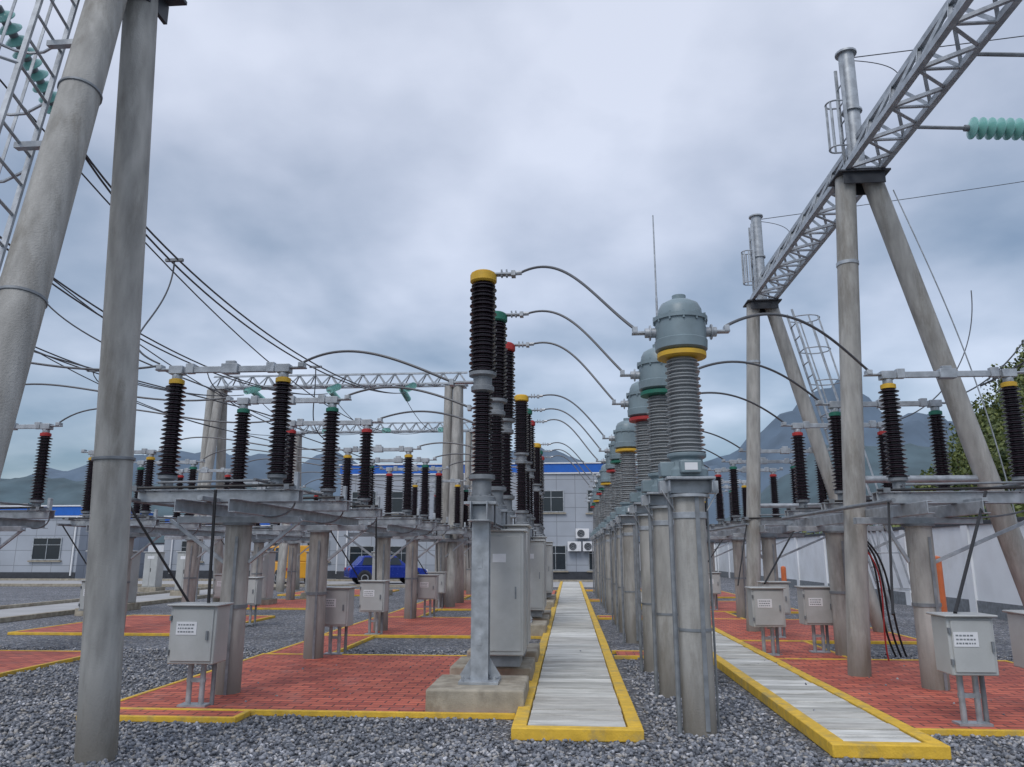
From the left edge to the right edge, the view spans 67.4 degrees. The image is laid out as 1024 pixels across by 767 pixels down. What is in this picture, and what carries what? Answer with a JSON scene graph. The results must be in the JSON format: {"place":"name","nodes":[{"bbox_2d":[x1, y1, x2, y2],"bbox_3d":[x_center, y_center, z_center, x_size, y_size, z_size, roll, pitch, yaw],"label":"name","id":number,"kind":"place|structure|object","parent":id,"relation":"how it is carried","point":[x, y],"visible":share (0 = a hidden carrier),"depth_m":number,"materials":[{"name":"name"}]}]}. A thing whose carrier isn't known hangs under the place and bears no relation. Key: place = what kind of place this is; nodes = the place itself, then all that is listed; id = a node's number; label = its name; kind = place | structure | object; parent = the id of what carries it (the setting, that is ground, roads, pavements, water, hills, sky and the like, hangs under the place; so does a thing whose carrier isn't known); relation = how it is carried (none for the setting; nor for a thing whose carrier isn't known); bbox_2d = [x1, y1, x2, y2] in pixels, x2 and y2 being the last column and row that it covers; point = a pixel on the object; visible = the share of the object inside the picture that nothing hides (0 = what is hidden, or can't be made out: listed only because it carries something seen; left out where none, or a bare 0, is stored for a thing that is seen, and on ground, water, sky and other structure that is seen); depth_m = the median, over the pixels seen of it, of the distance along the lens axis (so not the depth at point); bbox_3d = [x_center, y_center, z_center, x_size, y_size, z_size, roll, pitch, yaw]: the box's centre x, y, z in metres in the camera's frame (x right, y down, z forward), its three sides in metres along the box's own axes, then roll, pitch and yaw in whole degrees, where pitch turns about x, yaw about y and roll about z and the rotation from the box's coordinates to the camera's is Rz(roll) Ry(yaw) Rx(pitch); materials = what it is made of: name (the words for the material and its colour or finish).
{"place":"outdoors","nodes":[
{"label":"outdoors","id":0,"kind":"place"},
{"bbox_2d":[32,538,60,558],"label":"window glass","id":1,"kind":"object","parent":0,"point":[40,545],"visible":1,"depth_m":47.12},
{"bbox_2d":[0,517,148,578],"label":"walls","id":2,"kind":"structure","parent":0,"point":[15,554],"depth_m":47.26,"materials":[{"name":"paint"}]},
{"bbox_2d":[0,506,152,518],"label":"blue parapet","id":3,"kind":"structure","parent":2,"relation":"on","point":[67,511],"depth_m":47.49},
{"bbox_2d":[0,586,285,622],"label":"service road","id":4,"kind":"structure","parent":0,"point":[23,611],"depth_m":23.44,"materials":[{"name":"concrete"}]},
{"bbox_2d":[170,551,199,595],"bbox_3d":[-12.763,7.451,30.119,0.800,1.690,0.800,-1,-13,4],"label":"equipment cabinet","id":5,"kind":"object","parent":4,"relation":"on","point":[181,556],"visible":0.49,"depth_m":29.86,"materials":[{"name":"paint"}]},
{"bbox_2d":[0,476,334,542],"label":"background hills","id":6,"kind":"structure","parent":0,"point":[62,491],"depth_m":417.48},
{"bbox_2d":[163,527,336,570],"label":"walls","id":7,"kind":"structure","parent":0,"point":[204,566],"depth_m":51.86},
{"bbox_2d":[0,578,592,587],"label":"site road","id":8,"kind":"structure","parent":0,"point":[40,582],"depth_m":42.98,"materials":[{"name":"concrete"}]},
{"bbox_2d":[267,546,308,583],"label":"parked van","id":9,"kind":"object","parent":8,"relation":"on","point":[303,555],"visible":0.15,"depth_m":40.76,"materials":[{"name":"yellow paint"}]},
{"bbox_2d":[344,555,427,583],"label":"parked car","id":10,"kind":"object","parent":8,"relation":"on","point":[362,566],"visible":0.58,"depth_m":40.63,"materials":[{"name":"blue paint"}]},
{"bbox_2d":[337,474,596,571],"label":"walls","id":11,"kind":"structure","parent":0,"point":[559,529],"depth_m":49.45,"materials":[{"name":"paint"}]},
{"bbox_2d":[339,462,600,474],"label":"white coping","id":12,"kind":"object","parent":11,"relation":"on","point":[512,463],"visible":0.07,"depth_m":49.84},
{"bbox_2d":[348,490,593,570],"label":"window frames","id":13,"kind":"structure","parent":11,"relation":"in","point":[352,498],"depth_m":49.44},
{"bbox_2d":[350,491,593,569],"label":"window glass","id":14,"kind":"object","parent":13,"relation":"in","point":[553,504],"visible":0.27,"depth_m":49.49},
{"bbox_2d":[340,463,605,473],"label":"blue parapet","id":15,"kind":"structure","parent":11,"relation":"on","point":[592,467],"depth_m":49.88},
{"bbox_2d":[29,378,956,541],"bbox_3d":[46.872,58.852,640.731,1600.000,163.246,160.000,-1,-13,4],"label":"distant hills","id":16,"kind":"structure","parent":0,"point":[914,426],"depth_m":669.37,"materials":[{"name":"plant"}]},
{"bbox_2d":[0,576,1023,766],"bbox_3d":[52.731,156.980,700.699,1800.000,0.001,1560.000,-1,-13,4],"label":"gravel ground","id":17,"kind":"structure","parent":0,"point":[283,628],"depth_m":13.01,"materials":[{"name":"gravel"}]},
{"bbox_2d":[0,422,62,548],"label":"disconnector switch","id":18,"kind":"object","parent":17,"relation":"on","point":[20,521],"visible":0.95,"depth_m":13.14,"materials":[{"name":"metal"}]},
{"bbox_2d":[0,572,74,578],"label":"dark plinth","id":19,"kind":"structure","parent":17,"relation":"on","point":[53,575],"depth_m":46.76,"materials":[{"name":"concrete"}]},
{"bbox_2d":[0,650,80,676],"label":"red brick paving","id":20,"kind":"structure","parent":17,"relation":"on","point":[13,662],"depth_m":11.64,"materials":[{"name":"brick"}]},
{"bbox_2d":[0,0,186,764],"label":"lattice gantry","id":21,"kind":"object","parent":17,"relation":"on","point":[30,264],"visible":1,"depth_m":6.34,"materials":[{"name":"metal"}]},
{"bbox_2d":[0,5,56,113],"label":"glass insulator string","id":22,"kind":"object","parent":21,"relation":"attached to","point":[38,76],"visible":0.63,"depth_m":8.23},
{"bbox_2d":[0,79,434,433],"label":"overhead conductor","id":23,"kind":"object","parent":21,"relation":"attached to","point":[84,176],"visible":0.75,"depth_m":13.56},
{"bbox_2d":[127,551,143,610],"bbox_3d":[-11.424,5.780,22.584,0.800,1.690,0.800,-1,-13,4],"label":"equipment cabinet","id":24,"kind":"object","parent":17,"relation":"on","point":[132,604],"visible":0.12,"depth_m":22.58,"materials":[{"name":"metal"}]},
{"bbox_2d":[7,615,274,635],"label":"red brick paving","id":25,"kind":"structure","parent":17,"relation":"on","point":[147,625],"depth_m":16.59,"materials":[{"name":"brick"}]},
{"bbox_2d":[56,448,232,622],"bbox_3d":[-8.427,3.768,18.337,1.970,3.980,5.200,-1,-13,4],"label":"disconnector switch","id":26,"kind":"object","parent":25,"relation":"on","point":[153,526],"visible":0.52,"depth_m":18.29,"materials":[{"name":"metal"}]},
{"bbox_2d":[137,552,165,591],"bbox_3d":[-15.535,8.146,33.255,0.800,1.690,0.800,-1,-13,4],"label":"equipment cabinet","id":27,"kind":"object","parent":17,"relation":"on","point":[152,573],"visible":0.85,"depth_m":33.02,"materials":[{"name":"metal"}]},
{"bbox_2d":[245,577,264,626],"bbox_3d":[-5.992,4.946,17.420,0.560,1.083,0.400,-1,-13,4],"label":"control box","id":28,"kind":"object","parent":17,"relation":"on","point":[254,595],"visible":0.34,"depth_m":17.34,"materials":[{"name":"paint"}]},
{"bbox_2d":[246,599,305,609],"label":"red brick paving","id":29,"kind":"structure","parent":17,"relation":"on","point":[285,604],"depth_m":23.64,"materials":[{"name":"brick"}]},
{"bbox_2d":[250,551,277,604],"bbox_3d":[-7.972,6.203,24.490,0.800,1.690,0.800,-1,-13,4],"label":"equipment cabinet","id":30,"kind":"object","parent":29,"relation":"on","point":[268,572],"visible":0.42,"depth_m":24.31,"materials":[{"name":"metal"}]},
{"bbox_2d":[221,482,318,605],"bbox_3d":[-7.888,5.355,25.493,1.970,3.980,5.200,-1,-13,4],"label":"disconnector switch","id":31,"kind":"object","parent":29,"relation":"on","point":[292,539],"visible":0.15,"depth_m":25.46,"materials":[{"name":"metal"}]},
{"bbox_2d":[76,635,514,722],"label":"red brick paving","id":32,"kind":"structure","parent":17,"relation":"on","point":[384,685],"depth_m":8.88,"materials":[{"name":"brick"}]},
{"bbox_2d":[166,602,233,706],"bbox_3d":[-3.332,2.885,8.125,0.560,1.083,0.400,-1,-13,4],"label":"control box","id":33,"kind":"object","parent":32,"relation":"on","point":[198,633],"visible":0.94,"depth_m":8.04,"materials":[{"name":"paint"}]},
{"bbox_2d":[169,609,213,661],"bbox_3d":[-3.344,2.628,8.021,0.440,0.520,0.014,-1,-13,4],"label":"door","id":34,"kind":"structure","parent":33,"relation":"in","point":[182,647],"depth_m":8.01,"materials":[{"name":"paint"}]},
{"bbox_2d":[131,360,383,694],"bbox_3d":[-3.280,2.091,10.773,1.970,3.980,5.200,-1,-13,4],"label":"disconnector switch","id":35,"kind":"object","parent":32,"relation":"on","point":[238,509],"visible":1,"depth_m":9.18,"materials":[{"name":"metal"}]},
{"bbox_2d":[25,383,229,401],"bbox_3d":[-6.101,0.132,11.419,3.950,0.316,0.028,-1,-13,4],"label":"jumper cable","id":36,"kind":"object","parent":35,"relation":"attached to","point":[137,396],"visible":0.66,"depth_m":11.42,"materials":[{"name":"metal"}]},
{"bbox_2d":[425,269,539,714],"bbox_3d":[-0.225,1.395,10.266,1.000,4.920,4.200,-1,-13,4],"label":"circuit breaker","id":37,"kind":"object","parent":32,"relation":"on","point":[493,671],"visible":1,"depth_m":8.96,"materials":[{"name":"metal"}]},
{"bbox_2d":[302,350,448,381],"bbox_3d":[-1.611,-0.198,9.115,1.845,0.441,0.042,-1,-13,6],"label":"jumper cable","id":38,"kind":"object","parent":37,"relation":"attached to","point":[379,355],"visible":1,"depth_m":9.13,"materials":[{"name":"metal"}]},
{"bbox_2d":[348,386,466,406],"bbox_3d":[-1.482,0.204,10.834,1.890,0.400,0.087,-4,-13,18],"label":"jumper cable","id":39,"kind":"object","parent":37,"relation":"attached to","point":[419,390],"visible":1,"depth_m":10.82,"materials":[{"name":"metal"}]},
{"bbox_2d":[490,536,520,651],"bbox_3d":[-0.092,2.473,9.076,0.400,1.320,0.012,-1,-13,4],"label":"cabinet door","id":40,"kind":"structure","parent":37,"relation":"in","point":[505,610],"depth_m":9.06,"materials":[{"name":"paint"}]},
{"bbox_2d":[529,310,621,370],"bbox_3d":[0.836,-0.569,10.278,1.467,1.081,0.130,-9,-15,34],"label":"jumper cable","id":41,"kind":"object","parent":37,"relation":"attached to","point":[590,338],"visible":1,"depth_m":10.26,"materials":[{"name":"metal"}]},
{"bbox_2d":[522,265,633,327],"bbox_3d":[0.718,-0.956,8.577,1.644,1.103,0.146,-12,-17,43],"label":"jumper cable","id":42,"kind":"object","parent":37,"relation":"attached to","point":[592,292],"visible":1,"depth_m":8.51,"materials":[{"name":"metal"}]},
{"bbox_2d":[194,372,467,606],"bbox_3d":[-5.926,3.400,25.060,8.967,7.645,2.298,-1,-13,4],"label":"lattice gantry","id":43,"kind":"object","parent":17,"relation":"on","point":[453,433],"visible":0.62,"depth_m":25.23,"materials":[{"name":"metal"}]},
{"bbox_2d":[323,586,356,654],"bbox_3d":[-2.821,3.800,12.249,0.560,1.083,0.400,-1,-13,4],"label":"control box","id":44,"kind":"object","parent":17,"relation":"on","point":[339,612],"visible":0.56,"depth_m":12.16,"materials":[{"name":"paint"}]},
{"bbox_2d":[325,590,346,624],"bbox_3d":[-2.833,3.543,12.145,0.440,0.520,0.014,-1,-13,4],"label":"door","id":45,"kind":"structure","parent":44,"relation":"in","point":[333,615],"depth_m":12.13,"materials":[{"name":"paint"}]},
{"bbox_2d":[276,421,474,591],"bbox_3d":[-5.907,5.527,34.652,9.167,7.645,2.298,-1,-13,4],"label":"lattice gantry","id":46,"kind":"object","parent":17,"relation":"on","point":[282,564],"visible":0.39,"depth_m":34.99,"materials":[{"name":"metal"}]},
{"bbox_2d":[417,574,439,616],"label":"control box","id":47,"kind":"object","parent":17,"relation":"on","point":[427,586],"visible":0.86,"depth_m":19.30,"materials":[{"name":"paint"}]},
{"bbox_2d":[418,577,434,597],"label":"door","id":48,"kind":"structure","parent":47,"relation":"in","point":[423,592],"depth_m":19.28,"materials":[{"name":"paint"}]},
{"bbox_2d":[324,609,541,638],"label":"red brick paving","id":49,"kind":"structure","parent":17,"relation":"on","point":[400,626],"depth_m":16.59,"materials":[{"name":"brick"}]},
{"bbox_2d":[358,580,389,634],"bbox_3d":[-2.748,4.460,15.229,0.560,1.083,0.400,-1,-13,4],"label":"control box","id":50,"kind":"object","parent":49,"relation":"on","point":[373,595],"visible":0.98,"depth_m":15.14,"materials":[{"name":"paint"}]},
{"bbox_2d":[360,583,382,610],"bbox_3d":[-2.759,4.203,15.125,0.440,0.520,0.014,-1,-13,4],"label":"door","id":51,"kind":"structure","parent":50,"relation":"in","point":[374,603],"depth_m":15.11,"materials":[{"name":"paint"}]},
{"bbox_2d":[325,445,449,630],"bbox_3d":[-2.742,3.678,17.929,1.970,3.980,5.200,-1,-13,4],"label":"disconnector switch","id":52,"kind":"object","parent":49,"relation":"on","point":[411,530],"visible":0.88,"depth_m":17.39,"materials":[{"name":"metal"}]},
{"bbox_2d":[510,394,550,635],"bbox_3d":[0.314,2.982,17.422,1.000,4.920,4.200,-1,-13,4],"label":"circuit breaker","id":53,"kind":"object","parent":49,"relation":"on","point":[524,443],"visible":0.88,"depth_m":16.21,"materials":[{"name":"ceramic"}]},
{"bbox_2d":[530,544,542,607],"bbox_3d":[0.446,4.060,16.232,0.400,1.320,0.012,-1,-13,4],"label":"cabinet door","id":54,"kind":"structure","parent":53,"relation":"in","point":[536,584],"depth_m":16.21,"materials":[{"name":"paint"}]},
{"bbox_2d":[336,571,592,579],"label":"dark plinth","id":55,"kind":"structure","parent":17,"relation":"on","point":[560,575],"depth_m":48.34,"materials":[{"name":"concrete"}]},
{"bbox_2d":[401,595,550,610],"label":"red brick paving","id":56,"kind":"structure","parent":17,"relation":"on","point":[465,605],"depth_m":23.20,"materials":[{"name":"brick"}]},
{"bbox_2d":[411,478,471,606],"bbox_3d":[-2.204,5.264,25.085,1.970,3.980,5.200,-1,-13,4],"label":"disconnector switch","id":57,"kind":"object","parent":56,"relation":"on","point":[455,528],"visible":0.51,"depth_m":23.41,"materials":[{"name":"metal"}]},
{"bbox_2d":[532,443,555,608],"bbox_3d":[0.852,4.568,24.579,1.000,4.920,4.200,-1,-13,4],"label":"circuit breaker","id":58,"kind":"object","parent":56,"relation":"on","point":[538,485],"visible":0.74,"depth_m":23.35,"materials":[{"name":"ceramic"}]},
{"bbox_2d":[464,590,556,596],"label":"red brick paving","id":59,"kind":"structure","parent":17,"relation":"on","point":[553,592],"depth_m":30.78,"materials":[{"name":"brick"}]},
{"bbox_2d":[464,537,471,593],"bbox_3d":[-1.665,6.851,32.242,1.970,3.980,5.200,-1,-13,4],"label":"disconnector switch","id":60,"kind":"object","parent":59,"relation":"on","point":[468,570],"visible":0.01,"depth_m":30.34,"materials":[{"name":"concrete"}]},
{"bbox_2d":[0,645,1023,766],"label":"gravel stones","id":61,"kind":"object","parent":17,"relation":"on","point":[143,757],"visible":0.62,"depth_m":6.59,"materials":[{"name":"gravel"}]},
{"bbox_2d":[511,581,643,742],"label":"cable trench path","id":62,"kind":"structure","parent":17,"relation":"on","point":[575,694],"depth_m":8.83,"materials":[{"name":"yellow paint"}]},
{"bbox_2d":[586,488,600,597],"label":"current transformer","id":63,"kind":"object","parent":17,"relation":"on","point":[595,498],"visible":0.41,"depth_m":28.89,"materials":[{"name":"metal"}]},
{"bbox_2d":[589,479,603,603],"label":"current transformer","id":64,"kind":"object","parent":17,"relation":"on","point":[599,493],"visible":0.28,"depth_m":25.38,"materials":[{"name":"metal"}]},
{"bbox_2d":[590,473,606,607],"bbox_3d":[2.931,4.775,23.606,0.980,4.295,0.550,-1,-13,4],"label":"current transformer","id":65,"kind":"object","parent":17,"relation":"on","point":[600,487],"visible":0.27,"depth_m":23.57,"materials":[{"name":"concrete"}]},
{"bbox_2d":[592,464,613,612],"bbox_3d":[2.792,4.365,21.756,0.980,4.295,0.550,-1,-13,4],"label":"current transformer","id":66,"kind":"object","parent":17,"relation":"on","point":[603,475],"visible":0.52,"depth_m":21.67,"materials":[{"name":"metal"}]},
{"bbox_2d":[599,441,625,632],"bbox_3d":[2.393,3.188,16.450,0.980,4.295,0.550,-1,-13,4],"label":"current transformer","id":67,"kind":"object","parent":17,"relation":"on","point":[614,457],"visible":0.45,"depth_m":16.37,"materials":[{"name":"metal"}]},
{"bbox_2d":[596,453,635,624],"bbox_3d":[2.532,3.599,18.299,0.980,4.295,0.550,-1,-13,4],"label":"current transformer","id":68,"kind":"object","parent":17,"relation":"on","point":[610,468],"visible":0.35,"depth_m":18.23,"materials":[{"name":"metal"}]},
{"bbox_2d":[602,418,642,643],"bbox_3d":[2.254,2.778,14.600,0.980,4.295,0.550,-1,-13,4],"label":"current transformer","id":69,"kind":"object","parent":17,"relation":"on","point":[623,438],"visible":0.77,"depth_m":14.48,"materials":[{"name":"metal"}]},
{"bbox_2d":[612,381,658,672],"bbox_3d":[1.994,2.012,11.143,0.980,4.295,0.550,-1,-13,4],"label":"current transformer","id":70,"kind":"object","parent":17,"relation":"on","point":[635,403],"visible":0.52,"depth_m":11.04,"materials":[{"name":"metal"}]},
{"bbox_2d":[620,344,698,697],"bbox_3d":[1.855,1.602,9.293,0.980,4.295,0.550,-1,-13,4],"label":"current transformer","id":71,"kind":"object","parent":17,"relation":"on","point":[650,375],"visible":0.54,"depth_m":9.17,"materials":[{"name":"metal"}]},
{"bbox_2d":[632,294,729,736],"bbox_3d":[1.716,1.192,7.443,0.980,4.295,0.550,-1,-13,4],"label":"current transformer","id":72,"kind":"object","parent":17,"relation":"on","point":[680,332],"visible":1,"depth_m":7.31,"materials":[{"name":"metal"}]},
{"bbox_2d":[710,601,798,613],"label":"red brick paving","id":73,"kind":"structure","parent":17,"relation":"on","point":[728,606],"depth_m":22.76,"materials":[{"name":"brick"}]},
{"bbox_2d":[706,479,745,605],"bbox_3d":[6.352,5.203,24.808,2.483,3.980,6.314,-1,-13,4],"label":"disconnector switch","id":74,"kind":"object","parent":73,"relation":"on","point":[743,492],"visible":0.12,"depth_m":23.69,"materials":[{"name":"metal"}]},
{"bbox_2d":[711,611,916,644],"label":"red brick paving","id":75,"kind":"structure","parent":17,"relation":"on","point":[735,626],"depth_m":15.54,"materials":[{"name":"brick"}]},
{"bbox_2d":[708,446,831,629],"bbox_3d":[5.814,3.616,17.651,2.483,3.980,6.314,-1,-13,4],"label":"disconnector switch","id":76,"kind":"object","parent":75,"relation":"on","point":[772,528],"visible":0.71,"depth_m":18.34,"materials":[{"name":"metal"}]},
{"bbox_2d":[756,581,790,637],"bbox_3d":[5.031,4.337,14.672,0.560,1.083,0.400,-1,-13,4],"label":"control box","id":77,"kind":"object","parent":75,"relation":"on","point":[785,584],"visible":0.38,"depth_m":14.59,"materials":[{"name":"paint"}]},
{"bbox_2d":[716,525,977,611],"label":"piers","id":78,"kind":"structure","parent":17,"relation":"on","point":[970,576],"depth_m":24.25,"materials":[{"name":"concrete"}]},
{"bbox_2d":[716,517,1023,542],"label":"coping","id":79,"kind":"object","parent":78,"relation":"on","point":[1019,519],"depth_m":22.36,"materials":[{"name":"metal"}]},
{"bbox_2d":[715,521,1023,605],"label":"panels","id":80,"kind":"object","parent":17,"relation":"on","point":[994,580],"depth_m":21.75,"materials":[{"name":"paint"}]},
{"bbox_2d":[719,571,1023,620],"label":"grey plinth","id":81,"kind":"structure","parent":17,"relation":"on","point":[992,608],"depth_m":21.07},
{"bbox_2d":[741,0,1023,676],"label":"lattice gantry","id":82,"kind":"object","parent":17,"relation":"on","point":[850,180],"visible":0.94,"depth_m":11.03,"materials":[{"name":"metal"}]},
{"bbox_2d":[918,117,1023,140],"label":"glass insulator string","id":83,"kind":"object","parent":82,"relation":"attached to","point":[998,129],"visible":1,"depth_m":10.24,"materials":[{"name":"glass"}]},
{"bbox_2d":[744,641,1023,736],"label":"red brick paving","id":84,"kind":"structure","parent":17,"relation":"on","point":[930,712],"depth_m":8.88,"materials":[{"name":"brick"}]},
{"bbox_2d":[745,586,785,655],"bbox_3d":[4.039,3.777,12.149,0.560,1.083,0.400,-1,-13,4],"label":"control box","id":85,"kind":"object","parent":84,"relation":"on","point":[766,606],"visible":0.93,"depth_m":12.06,"materials":[{"name":"paint"}]},
{"bbox_2d":[753,591,783,624],"bbox_3d":[4.028,3.520,12.044,0.440,0.520,0.014,-1,-13,4],"label":"door","id":86,"kind":"structure","parent":85,"relation":"in","point":[763,616],"depth_m":12.03,"materials":[{"name":"paint"}]},
{"bbox_2d":[794,586,832,652],"bbox_3d":[4.966,3.849,12.474,0.560,1.083,0.400,-1,-13,4],"label":"control box","id":87,"kind":"object","parent":84,"relation":"on","point":[814,606],"visible":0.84,"depth_m":12.39,"materials":[{"name":"paint"}]},
{"bbox_2d":[804,590,832,622],"bbox_3d":[4.955,3.592,12.369,0.440,0.520,0.014,-1,-13,4],"label":"door","id":88,"kind":"structure","parent":87,"relation":"in","point":[814,614],"depth_m":12.36,"materials":[{"name":"paint"}]},
{"bbox_2d":[867,541,907,660],"bbox_3d":[5.654,3.279,11.912,0.871,1.870,0.408,11,-17,-42],"label":"cable bundle","id":89,"kind":"object","parent":84,"relation":"on","point":[870,546],"visible":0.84,"depth_m":11.83,"materials":[{"name":"black rubber"}]},
{"bbox_2d":[780,365,1023,690],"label":"disconnector switch","id":90,"kind":"object","parent":84,"relation":"on","point":[917,514],"visible":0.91,"depth_m":9.41,"materials":[{"name":"metal"}]},
{"bbox_2d":[698,360,818,399],"bbox_3d":[3.500,-0.081,10.553,2.991,0.276,0.172,10,-16,-39],"label":"jumper cable","id":91,"kind":"object","parent":90,"relation":"attached to","point":[765,367],"visible":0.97,"depth_m":10.38,"materials":[{"name":"metal"}]},
{"bbox_2d":[725,313,868,369],"bbox_3d":[3.358,-0.514,8.682,2.957,0.313,0.170,10,-16,-38],"label":"jumper cable","id":92,"kind":"object","parent":90,"relation":"attached to","point":[807,324],"visible":0.99,"depth_m":8.51,"materials":[{"name":"metal"}]},
{"bbox_2d":[926,612,998,726],"bbox_3d":[4.292,2.708,7.232,0.480,1.043,0.400,-1,-13,4],"label":"control box","id":93,"kind":"object","parent":84,"relation":"on","point":[964,643],"visible":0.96,"depth_m":7.16,"materials":[{"name":"paint"}]},
{"bbox_2d":[950,620,996,672],"bbox_3d":[4.280,2.441,7.129,0.360,0.460,0.014,-1,-13,4],"label":"door","id":94,"kind":"structure","parent":93,"relation":"in","point":[981,659],"depth_m":7.11,"materials":[{"name":"paint"}]},
{"bbox_2d":[1002,610,1023,668],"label":"control box","id":95,"kind":"object","parent":84,"relation":"on","point":[1016,623],"visible":1,"depth_m":7.61,"materials":[{"name":"paint"}]},
{"bbox_2d":[935,556,947,611],"bbox_3d":[6.965,3.593,12.442,0.140,1.570,0.140,-1,-13,4],"label":"orange marker post","id":96,"kind":"object","parent":17,"relation":"on","point":[941,586],"visible":0.38,"depth_m":12.45,"materials":[{"name":"paint"}]},
{"bbox_2d":[0,0,1023,478],"label":"sky","id":97,"kind":"structure","parent":0,"point":[339,173],"materials":[{"name":"grey"}]},
{"bbox_2d":[641,595,951,759],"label":"cable trench path","id":98,"kind":"structure","parent":0,"point":[837,723],"depth_m":7.50,"materials":[{"name":"yellow paint"}]},
{"bbox_2d":[725,441,956,533],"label":"background hills","id":99,"kind":"structure","parent":0,"point":[919,459],"depth_m":295.75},
{"bbox_2d":[791,340,1023,534],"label":"wooded hill","id":100,"kind":"structure","parent":0,"point":[958,462],"depth_m":62.80,"materials":[{"name":"green plant"}]},
{"bbox_3d":[-4.148,-0.353,16.228,0.260,0.040,0.050,-1,-13,4],"label":"conductor spacer clamp","id":101,"kind":"object","parent":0,"visible":0},
{"bbox_2d":[85,158,403,393],"bbox_3d":[-4.251,-0.857,16.326,0.121,1.084,15.426,-2,-13,7],"label":"bus conductor","id":102,"kind":"object","parent":101,"relation":"on","point":[147,236],"visible":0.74,"depth_m":12.32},
{"bbox_2d":[86,154,406,393],"bbox_3d":[-4.143,-0.859,16.313,0.210,1.084,15.426,-2,-13,7],"label":"bus conductor","id":103,"kind":"object","parent":101,"relation":"on","point":[149,230],"visible":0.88,"depth_m":12.27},
{"bbox_3d":[-7.087,-1.755,11.301,0.260,0.040,0.050,-1,-13,4],"label":"conductor spacer clamp","id":104,"kind":"object","parent":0,"visible":0},
{"bbox_2d":[7,248,302,394],"bbox_3d":[-6.588,-0.819,16.494,0.107,1.084,15.413,-1,-13,6],"label":"bus conductor","id":105,"kind":"object","parent":104,"relation":"on","point":[57,287],"visible":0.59,"depth_m":14.54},
{"bbox_2d":[0,236,327,394],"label":"bus conductor","id":106,"kind":"object","parent":104,"relation":"on","point":[65,286],"visible":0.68,"depth_m":14.63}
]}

